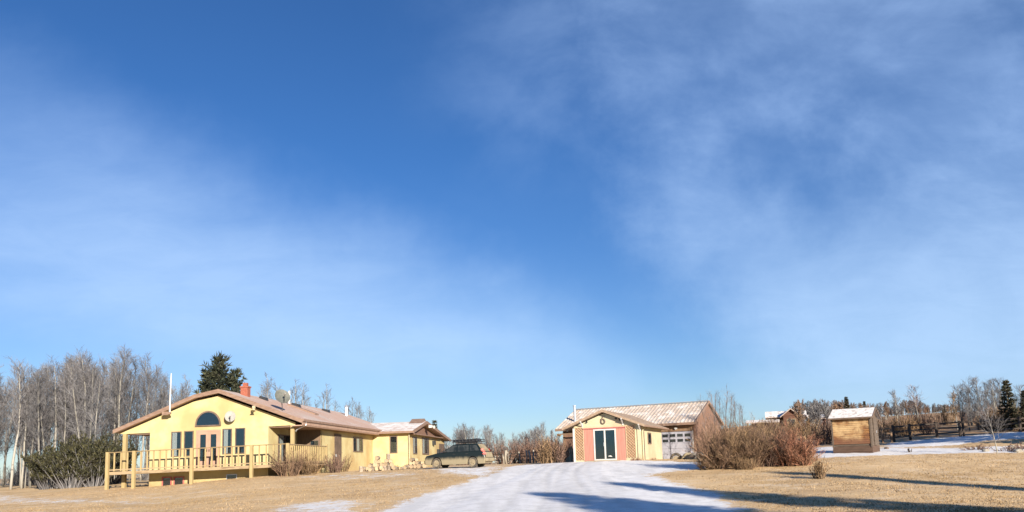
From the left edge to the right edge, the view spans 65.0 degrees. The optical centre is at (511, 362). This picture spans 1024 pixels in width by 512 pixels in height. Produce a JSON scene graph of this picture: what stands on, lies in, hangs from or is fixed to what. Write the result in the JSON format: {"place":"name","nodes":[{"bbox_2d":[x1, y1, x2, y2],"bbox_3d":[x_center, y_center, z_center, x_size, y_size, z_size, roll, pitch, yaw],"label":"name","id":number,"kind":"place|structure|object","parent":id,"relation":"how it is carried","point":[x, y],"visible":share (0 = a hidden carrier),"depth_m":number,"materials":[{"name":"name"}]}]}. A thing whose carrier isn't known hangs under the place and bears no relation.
{"place":"outdoors","nodes":[
{"label":"outdoors","id":0,"kind":"place"},
{"bbox_2d":[0,412,1023,511],"bbox_3d":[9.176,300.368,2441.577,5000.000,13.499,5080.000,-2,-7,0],"label":"ground","id":1,"kind":"structure","parent":0,"point":[687,496],"depth_m":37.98,"materials":[{"name":"plant"}]},
{"bbox_2d":[0,388,12,460],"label":"aspen tree","id":2,"kind":"object","parent":1,"relation":"on","point":[3,419],"visible":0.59,"depth_m":68.46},
{"bbox_2d":[0,384,15,482],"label":"aspen tree","id":3,"kind":"object","parent":1,"relation":"on","point":[6,426],"visible":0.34,"depth_m":83.06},
{"bbox_2d":[0,372,19,438],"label":"aspen tree","id":4,"kind":"object","parent":1,"relation":"on","point":[6,403],"visible":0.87,"depth_m":67.19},
{"bbox_2d":[4,385,21,484],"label":"aspen tree","id":5,"kind":"object","parent":1,"relation":"on","point":[17,453],"visible":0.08,"depth_m":84.96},
{"bbox_2d":[0,376,29,486],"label":"aspen tree","id":6,"kind":"object","parent":1,"relation":"on","point":[9,435],"visible":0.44,"depth_m":77.26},
{"bbox_2d":[5,388,31,486],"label":"aspen tree","id":7,"kind":"object","parent":1,"relation":"on","point":[21,451],"visible":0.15,"depth_m":74.08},
{"bbox_2d":[0,356,43,489],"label":"aspen tree","id":8,"kind":"object","parent":1,"relation":"on","point":[19,420],"visible":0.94,"depth_m":66.28,"materials":[{"name":"plant"}]},
{"bbox_2d":[2,360,47,487],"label":"aspen tree","id":9,"kind":"object","parent":1,"relation":"on","point":[25,470],"visible":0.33,"depth_m":68.29,"materials":[{"name":"plant"}]},
{"bbox_2d":[6,377,44,488],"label":"aspen tree","id":10,"kind":"object","parent":1,"relation":"on","point":[23,463],"visible":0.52,"depth_m":66.93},
{"bbox_2d":[11,365,52,487],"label":"aspen tree","id":11,"kind":"object","parent":1,"relation":"on","point":[36,401],"visible":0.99,"depth_m":66.38,"materials":[{"name":"plant"}]},
{"bbox_2d":[13,371,57,487],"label":"aspen tree","id":12,"kind":"object","parent":1,"relation":"on","point":[32,449],"visible":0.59,"depth_m":67.44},
{"bbox_2d":[21,370,61,480],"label":"aspen tree","id":13,"kind":"object","parent":1,"relation":"on","point":[43,428],"visible":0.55,"depth_m":68.15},
{"bbox_2d":[19,446,69,489],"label":"evergreen shrub","id":14,"kind":"object","parent":1,"relation":"on","point":[32,466],"visible":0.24,"depth_m":61.68,"materials":[{"name":"plant"}]},
{"bbox_2d":[35,358,71,483],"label":"aspen tree","id":15,"kind":"object","parent":1,"relation":"on","point":[47,401],"visible":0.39,"depth_m":71.93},
{"bbox_2d":[40,385,71,485],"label":"aspen tree","id":16,"kind":"object","parent":1,"relation":"on","point":[53,422],"visible":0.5,"depth_m":70.99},
{"bbox_2d":[41,356,71,484],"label":"aspen tree","id":17,"kind":"object","parent":1,"relation":"on","point":[55,393],"visible":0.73,"depth_m":70.56,"materials":[{"name":"plant"}]},
{"bbox_2d":[49,358,82,484],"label":"aspen tree","id":18,"kind":"object","parent":1,"relation":"on","point":[63,374],"visible":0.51,"depth_m":71.58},
{"bbox_2d":[50,370,82,483],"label":"aspen tree","id":19,"kind":"object","parent":1,"relation":"on","point":[62,423],"visible":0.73,"depth_m":70.45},
{"bbox_2d":[27,433,107,488],"bbox_3d":[-33.602,7.533,61.343,5.211,4.286,4.884,-2,-7,0],"label":"evergreen shrub","id":20,"kind":"object","parent":1,"relation":"on","point":[55,469],"visible":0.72,"depth_m":60.54,"materials":[{"name":"plant"}]},
{"bbox_2d":[47,359,93,480],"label":"aspen tree","id":21,"kind":"object","parent":1,"relation":"on","point":[69,371],"visible":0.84,"depth_m":66.74,"materials":[{"name":"plant"}]},
{"bbox_2d":[59,344,110,429],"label":"aspen tree","id":22,"kind":"object","parent":1,"relation":"on","point":[81,374],"visible":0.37,"depth_m":72.89,"materials":[{"name":"plant"}]},
{"bbox_2d":[62,351,109,485],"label":"aspen tree","id":23,"kind":"object","parent":1,"relation":"on","point":[82,371],"visible":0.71,"depth_m":67.39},
{"bbox_2d":[51,429,132,486],"bbox_3d":[-32.358,7.352,61.937,5.891,4.585,4.937,1,-7,-18],"label":"evergreen shrub","id":24,"kind":"object","parent":1,"relation":"on","point":[101,452],"visible":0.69,"depth_m":61.24,"materials":[{"name":"plant"}]},
{"bbox_2d":[73,374,112,443],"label":"aspen tree","id":25,"kind":"object","parent":1,"relation":"on","point":[96,431],"visible":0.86,"depth_m":66.32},
{"bbox_2d":[78,363,110,439],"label":"aspen tree","id":26,"kind":"object","parent":1,"relation":"on","point":[98,394],"visible":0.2,"depth_m":69.46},
{"bbox_2d":[75,362,116,484],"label":"aspen tree","id":27,"kind":"object","parent":1,"relation":"on","point":[92,391],"visible":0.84,"depth_m":66.60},
{"bbox_2d":[78,355,117,482],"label":"aspen tree","id":28,"kind":"object","parent":1,"relation":"on","point":[106,371],"visible":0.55,"depth_m":68.20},
{"bbox_2d":[94,366,126,440],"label":"aspen tree","id":29,"kind":"object","parent":1,"relation":"on","point":[107,406],"visible":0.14,"depth_m":82.53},
{"bbox_2d":[86,433,139,483],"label":"evergreen shrub","id":30,"kind":"object","parent":1,"relation":"on","point":[118,479],"visible":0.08,"depth_m":66.33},
{"bbox_2d":[98,369,133,478],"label":"aspen tree","id":31,"kind":"object","parent":1,"relation":"on","point":[114,421],"visible":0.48,"depth_m":78.16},
{"bbox_2d":[103,347,134,480],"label":"aspen tree","id":32,"kind":"object","parent":1,"relation":"on","point":[120,353],"visible":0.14,"depth_m":87.51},
{"bbox_2d":[101,361,137,478],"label":"aspen tree","id":33,"kind":"object","parent":1,"relation":"on","point":[108,373],"visible":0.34,"depth_m":79.30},
{"bbox_2d":[101,344,144,479],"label":"aspen tree","id":34,"kind":"object","parent":1,"relation":"on","point":[123,382],"visible":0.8,"depth_m":76.64,"materials":[{"name":"plant"}]},
{"bbox_2d":[110,356,148,481],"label":"aspen tree","id":35,"kind":"object","parent":1,"relation":"on","point":[127,404],"visible":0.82,"depth_m":76.18,"materials":[{"name":"plant"}]},
{"bbox_2d":[122,381,144,480],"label":"aspen tree","id":36,"kind":"object","parent":1,"relation":"on","point":[129,478],"visible":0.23,"depth_m":84.09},
{"bbox_2d":[130,372,147,463],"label":"aspen tree","id":37,"kind":"object","parent":1,"relation":"on","point":[135,406],"visible":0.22,"depth_m":87.82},
{"bbox_2d":[132,370,150,477],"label":"aspen tree","id":38,"kind":"object","parent":1,"relation":"on","point":[141,416],"visible":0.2,"depth_m":86.75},
{"bbox_2d":[134,365,159,480],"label":"aspen tree","id":39,"kind":"object","parent":1,"relation":"on","point":[148,392],"visible":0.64,"depth_m":80.84,"materials":[{"name":"plant"}]},
{"bbox_2d":[129,352,168,465],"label":"aspen tree","id":40,"kind":"object","parent":1,"relation":"on","point":[141,411],"visible":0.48,"depth_m":82.66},
{"bbox_2d":[137,390,163,446],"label":"aspen tree","id":41,"kind":"object","parent":1,"relation":"on","point":[149,397],"visible":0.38,"depth_m":77.13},
{"bbox_2d":[136,362,175,439],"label":"aspen tree","id":42,"kind":"object","parent":1,"relation":"on","point":[159,380],"visible":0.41,"depth_m":84.01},
{"bbox_2d":[149,375,175,412],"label":"aspen tree","id":43,"kind":"object","parent":1,"relation":"on","point":[162,394],"visible":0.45,"depth_m":74.97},
{"bbox_2d":[194,367,214,393],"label":"pine tree","id":44,"kind":"object","parent":1,"relation":"on","point":[202,385],"visible":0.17,"depth_m":97.02,"materials":[{"name":"green plant"}]},
{"bbox_2d":[104,443,327,489],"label":"wooden deck","id":45,"kind":"structure","parent":1,"relation":"on","point":[191,469],"depth_m":54.09,"materials":[{"name":"brown wood"}]},
{"bbox_2d":[198,350,240,392],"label":"pine tree","id":46,"kind":"object","parent":1,"relation":"on","point":[218,366],"visible":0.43,"depth_m":96.19,"materials":[{"name":"green plant"}]},
{"bbox_2d":[225,367,247,392],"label":"pine tree","id":47,"kind":"object","parent":1,"relation":"on","point":[237,373],"visible":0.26,"depth_m":97.19,"materials":[{"name":"green plant"}]},
{"bbox_2d":[113,383,450,487],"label":"yellow house","id":48,"kind":"structure","parent":1,"relation":"on","point":[198,420],"depth_m":56.23,"materials":[{"name":"paint"}]},
{"bbox_2d":[171,431,181,456],"bbox_3d":[-23.402,5.679,56.018,0.740,1.740,0.050,-2,-7,5],"label":"window","id":49,"kind":"structure","parent":48,"relation":"in","point":[176,437],"depth_m":56.04,"materials":[{"name":"black"}]},
{"bbox_2d":[173,476,183,484],"bbox_3d":[-23.079,8.407,55.654,0.780,1.060,0.050,-2,-7,5],"label":"window","id":50,"kind":"structure","parent":48,"relation":"in","point":[176,479],"depth_m":55.69,"materials":[{"name":"black"}]},
{"bbox_2d":[184,431,193,455],"bbox_3d":[-22.487,5.630,55.926,0.680,1.760,0.050,-2,-7,5],"label":"window","id":51,"kind":"structure","parent":48,"relation":"in","point":[188,435],"depth_m":55.96,"materials":[{"name":"blue"}]},
{"bbox_2d":[197,432,207,464],"bbox_3d":[-21.438,5.980,55.755,0.752,2.350,0.088,-2,-7,5],"label":"door","id":52,"kind":"structure","parent":48,"relation":"in","point":[202,436],"depth_m":55.81,"materials":[{"name":"pink"}]},
{"bbox_2d":[195,411,220,426],"bbox_3d":[-21.156,3.885,55.943,1.860,1.066,0.060,-2,-7,5],"label":"arch window","id":53,"kind":"structure","parent":48,"relation":"in","point":[207,418],"depth_m":55.95,"materials":[{"name":"blue"}]},
{"bbox_2d":[208,431,218,464],"bbox_3d":[-20.701,5.950,55.693,0.752,2.350,0.088,-2,-7,5],"label":"door","id":54,"kind":"structure","parent":48,"relation":"in","point":[213,437],"depth_m":55.73,"materials":[{"name":"pink"}]},
{"bbox_2d":[222,429,231,453],"bbox_3d":[-19.723,5.453,55.669,0.680,1.760,0.050,-2,-7,5],"label":"window","id":55,"kind":"structure","parent":48,"relation":"in","point":[226,433],"depth_m":55.70,"materials":[{"name":"black"}]},
{"bbox_2d":[225,411,235,421],"bbox_3d":[-19.393,3.701,55.427,0.608,0.761,0.592,-7,-9,36],"label":"satellite dish","id":56,"kind":"object","parent":48,"relation":"attached to","point":[230,416],"visible":1,"depth_m":55.50,"materials":[{"name":"white plastic"}]},
{"bbox_2d":[235,428,244,453],"bbox_3d":[-18.804,5.405,55.588,0.710,1.780,0.050,-2,-7,5],"label":"window","id":57,"kind":"structure","parent":48,"relation":"in","point":[239,432],"depth_m":55.60,"materials":[{"name":"blue"}]},
{"bbox_2d":[275,389,289,410],"bbox_3d":[-16.069,2.622,56.286,0.870,1.564,0.872,-3,-7,10],"label":"satellite dish","id":58,"kind":"object","parent":48,"relation":"on","point":[282,396],"visible":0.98,"depth_m":56.35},
{"bbox_2d":[278,434,289,460],"bbox_3d":[-16.465,6.290,58.254,0.050,2.100,2.500,-2,-7,5],"label":"patio door","id":59,"kind":"structure","parent":48,"relation":"in","point":[281,438],"depth_m":57.93,"materials":[{"name":"black"}]},
{"bbox_2d":[334,434,341,469],"bbox_3d":[-13.933,7.200,64.569,0.117,2.900,1.700,-2,-7,5],"label":"side door","id":60,"kind":"structure","parent":48,"relation":"in","point":[337,437],"depth_m":64.57,"materials":[{"name":"brown wood"}]},
{"bbox_2d":[353,437,362,451],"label":"window","id":61,"kind":"structure","parent":48,"relation":"in","point":[357,442],"depth_m":70.09,"materials":[{"name":"black"}]},
{"bbox_2d":[390,436,397,452],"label":"window","id":62,"kind":"structure","parent":48,"relation":"in","point":[393,439],"depth_m":74.79,"materials":[{"name":"black"}]},
{"bbox_2d":[422,437,428,454],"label":"window","id":63,"kind":"structure","parent":48,"relation":"in","point":[425,441],"depth_m":82.18,"materials":[{"name":"black"}]},
{"bbox_2d":[268,448,303,476],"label":"garden shrub","id":64,"kind":"object","parent":1,"relation":"on","point":[296,469],"visible":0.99,"depth_m":53.05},
{"bbox_2d":[290,379,310,406],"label":"poplar tree","id":65,"kind":"object","parent":1,"relation":"on","point":[295,391],"visible":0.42,"depth_m":92.57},
{"bbox_2d":[294,449,327,474],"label":"garden shrub","id":66,"kind":"object","parent":1,"relation":"on","point":[309,469],"visible":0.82,"depth_m":54.62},
{"bbox_2d":[317,382,342,411],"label":"poplar tree","id":67,"kind":"object","parent":1,"relation":"on","point":[326,398],"visible":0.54,"depth_m":105.85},
{"bbox_2d":[323,452,346,472],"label":"garden shrub","id":68,"kind":"object","parent":1,"relation":"on","point":[331,468],"visible":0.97,"depth_m":58.37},
{"bbox_2d":[424,438,494,468],"bbox_3d":[-3.482,6.000,53.094,4.360,1.888,2.000,-4,-7,16],"label":"parked car","id":69,"kind":"object","parent":1,"relation":"on","point":[475,453],"visible":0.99,"depth_m":52.33,"materials":[{"name":"paint"}]},
{"bbox_2d":[491,434,516,463],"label":"thicket shrub","id":70,"kind":"object","parent":1,"relation":"on","point":[510,451],"visible":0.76,"depth_m":86.12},
{"bbox_2d":[492,450,537,463],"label":"pole fence","id":71,"kind":"object","parent":1,"relation":"on","point":[508,456],"visible":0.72,"depth_m":79.33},
{"bbox_2d":[507,437,527,463],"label":"thicket shrub","id":72,"kind":"object","parent":1,"relation":"on","point":[517,458],"visible":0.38,"depth_m":87.90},
{"bbox_2d":[510,438,544,462],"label":"thicket shrub","id":73,"kind":"object","parent":1,"relation":"on","point":[535,444],"visible":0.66,"depth_m":85.48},
{"bbox_2d":[535,434,564,462],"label":"yard shrub","id":74,"kind":"object","parent":1,"relation":"on","point":[545,449],"visible":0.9,"depth_m":55.05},
{"bbox_2d":[547,433,572,462],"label":"yard shrub","id":75,"kind":"object","parent":1,"relation":"on","point":[561,457],"visible":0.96,"depth_m":55.08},
{"bbox_2d":[562,409,668,461],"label":"garden studio","id":76,"kind":"structure","parent":1,"relation":"on","point":[602,435],"depth_m":53.57,"materials":[{"name":"yellow wood"}]},
{"bbox_2d":[593,428,616,460],"bbox_3d":[6.179,5.442,53.388,1.540,2.070,0.315,-5,-8,22],"label":"sliding door","id":77,"kind":"structure","parent":76,"relation":"in","point":[605,448],"depth_m":53.38,"materials":[{"name":"white paint"}]},
{"bbox_2d":[555,400,723,461],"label":"workshop garage","id":78,"kind":"structure","parent":1,"relation":"on","point":[678,420],"depth_m":62.87,"materials":[{"name":"brown"}]},
{"bbox_2d":[661,431,693,458],"bbox_3d":[11.473,6.378,61.526,5.000,2.120,0.069,-6,-8,29],"label":"garage door","id":79,"kind":"structure","parent":78,"relation":"in","point":[678,439],"depth_m":60.98,"materials":[{"name":"white metal"}]},
{"bbox_2d":[693,451,721,469],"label":"bush","id":80,"kind":"object","parent":1,"relation":"on","point":[702,465],"visible":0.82,"depth_m":41.41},
{"bbox_2d":[681,414,763,469],"bbox_3d":[11.069,4.135,41.921,4.178,2.943,3.921,-5,-8,27],"label":"bush","id":81,"kind":"object","parent":1,"relation":"on","point":[704,451],"visible":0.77,"depth_m":41.27,"materials":[{"name":"plant"}]},
{"bbox_2d":[695,412,779,467],"bbox_3d":[11.546,4.122,42.184,3.892,2.963,4.479,-2,-7,0],"label":"bush","id":82,"kind":"object","parent":1,"relation":"on","point":[737,443],"visible":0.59,"depth_m":41.05,"materials":[{"name":"plant"}]},
{"bbox_2d":[729,455,761,469],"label":"bush","id":83,"kind":"object","parent":1,"relation":"on","point":[745,464],"visible":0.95,"depth_m":40.62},
{"bbox_2d":[728,422,780,466],"bbox_3d":[12.339,4.178,41.906,3.114,2.702,3.864,-8,-9,41],"label":"bush","id":84,"kind":"object","parent":1,"relation":"on","point":[761,457],"visible":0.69,"depth_m":41.26,"materials":[{"name":"plant"}]},
{"bbox_2d":[731,418,791,462],"bbox_3d":[13.882,4.194,44.396,3.594,2.880,3.604,-2,-7,0],"label":"bush","id":85,"kind":"object","parent":1,"relation":"on","point":[763,427],"visible":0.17,"depth_m":44.42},
{"bbox_2d":[747,426,801,466],"bbox_3d":[13.637,4.411,42.116,3.224,2.189,3.166,2,-8,-26],"label":"bush","id":86,"kind":"object","parent":1,"relation":"on","point":[770,464],"visible":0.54,"depth_m":41.42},
{"bbox_2d":[746,408,825,427],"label":"log house","id":87,"kind":"structure","parent":1,"relation":"on","point":[784,416],"depth_m":129.40,"materials":[{"name":"wood"}]},
{"bbox_2d":[763,422,822,466],"bbox_3d":[14.246,4.210,41.673,2.758,2.444,3.120,1,-8,-23],"label":"bush","id":88,"kind":"object","parent":1,"relation":"on","point":[787,454],"visible":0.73,"depth_m":41.07,"materials":[{"name":"plant"}]},
{"bbox_2d":[784,430,825,465],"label":"bush","id":89,"kind":"object","parent":1,"relation":"on","point":[803,460],"visible":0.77,"depth_m":40.99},
{"bbox_2d":[789,415,822,439],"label":"bush","id":90,"kind":"object","parent":1,"relation":"on","point":[802,431],"visible":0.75,"depth_m":87.31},
{"bbox_2d":[806,413,831,443],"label":"bush","id":91,"kind":"object","parent":1,"relation":"on","point":[826,436],"visible":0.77,"depth_m":72.12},
{"bbox_2d":[809,455,831,478],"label":"bush","id":92,"kind":"object","parent":1,"relation":"on","point":[818,472],"visible":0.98,"depth_m":33.55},
{"bbox_2d":[818,399,831,422],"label":"hill tree","id":93,"kind":"object","parent":1,"relation":"on","point":[827,409],"visible":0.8,"depth_m":110.58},
{"bbox_2d":[828,407,880,452],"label":"plank shed","id":94,"kind":"structure","parent":1,"relation":"on","point":[854,430],"depth_m":51.24,"materials":[{"name":"brown wood"}]},
{"bbox_2d":[877,416,894,437],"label":"bush","id":95,"kind":"object","parent":1,"relation":"on","point":[879,431],"visible":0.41,"depth_m":78.30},
{"bbox_2d":[880,425,892,442],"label":"wooden gate","id":96,"kind":"structure","parent":1,"relation":"on","point":[882,436],"depth_m":67.61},
{"bbox_2d":[886,389,904,420],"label":"birch tree","id":97,"kind":"object","parent":1,"relation":"on","point":[895,402],"visible":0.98,"depth_m":88.03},
{"bbox_2d":[885,411,920,435],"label":"bush","id":98,"kind":"object","parent":1,"relation":"on","point":[901,428],"visible":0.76,"depth_m":77.21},
{"bbox_2d":[903,385,922,418],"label":"birch tree","id":99,"kind":"object","parent":1,"relation":"on","point":[914,400],"visible":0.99,"depth_m":87.64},
{"bbox_2d":[900,406,934,428],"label":"bush","id":100,"kind":"object","parent":1,"relation":"on","point":[927,417],"visible":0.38,"depth_m":87.00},
{"bbox_2d":[913,411,943,433],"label":"bush","id":101,"kind":"object","parent":1,"relation":"on","point":[925,426],"visible":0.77,"depth_m":78.95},
{"bbox_2d":[928,403,958,424],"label":"bush","id":102,"kind":"object","parent":1,"relation":"on","point":[943,414],"visible":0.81,"depth_m":94.66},
{"bbox_2d":[942,392,961,429],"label":"birch tree","id":103,"kind":"object","parent":1,"relation":"on","point":[953,398],"visible":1,"depth_m":83.83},
{"bbox_2d":[891,417,1023,441],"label":"rail fence","id":104,"kind":"object","parent":1,"relation":"on","point":[959,427],"visible":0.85,"depth_m":71.01,"materials":[{"name":"wood"}]},
{"bbox_2d":[949,384,965,425],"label":"grey tree","id":105,"kind":"object","parent":1,"relation":"on","point":[959,397],"visible":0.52,"depth_m":92.06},
{"bbox_2d":[956,376,979,425],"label":"grey tree","id":106,"kind":"object","parent":1,"relation":"on","point":[964,395],"visible":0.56,"depth_m":88.08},
{"bbox_2d":[961,396,974,430],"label":"grey tree","id":107,"kind":"object","parent":1,"relation":"on","point":[967,411],"visible":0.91,"depth_m":81.67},
{"bbox_2d":[955,376,987,427],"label":"grey tree","id":108,"kind":"object","parent":1,"relation":"on","point":[976,380],"visible":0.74,"depth_m":86.14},
{"bbox_2d":[969,396,988,429],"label":"grey tree","id":109,"kind":"object","parent":1,"relation":"on","point":[980,408],"visible":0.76,"depth_m":79.77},
{"bbox_2d":[973,410,1001,431],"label":"bush","id":110,"kind":"object","parent":1,"relation":"on","point":[993,417],"visible":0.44,"depth_m":77.40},
{"bbox_2d":[974,378,1001,413],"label":"grey tree","id":111,"kind":"object","parent":1,"relation":"on","point":[991,384],"visible":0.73,"depth_m":84.07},
{"bbox_2d":[975,404,1008,453],"bbox_3d":[27.721,3.787,46.456,2.137,3.260,1.938,-4,-7,18],"label":"young tree","id":112,"kind":"object","parent":1,"relation":"on","point":[987,415],"visible":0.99,"depth_m":46.27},
{"bbox_2d":[986,376,1004,409],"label":"grey tree","id":113,"kind":"object","parent":1,"relation":"on","point":[998,384],"visible":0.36,"depth_m":88.03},
{"bbox_2d":[993,379,1022,431],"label":"spruce tree","id":114,"kind":"object","parent":1,"relation":"on","point":[1008,405],"visible":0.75,"depth_m":75.76,"materials":[{"name":"green plant"}]},
{"bbox_2d":[1013,390,1023,431],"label":"spruce tree","id":115,"kind":"object","parent":1,"relation":"on","point":[1021,409],"visible":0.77,"depth_m":73.94,"materials":[{"name":"green plant"}]},
{"bbox_2d":[0,0,1023,478],"label":"sky","id":116,"kind":"structure","parent":0,"point":[509,216],"materials":[{"name":"blue"}]},
{"bbox_2d":[435,462,678,511],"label":"driveway","id":117,"kind":"structure","parent":0,"point":[584,487],"depth_m":30.88,"materials":[{"name":"snow"}]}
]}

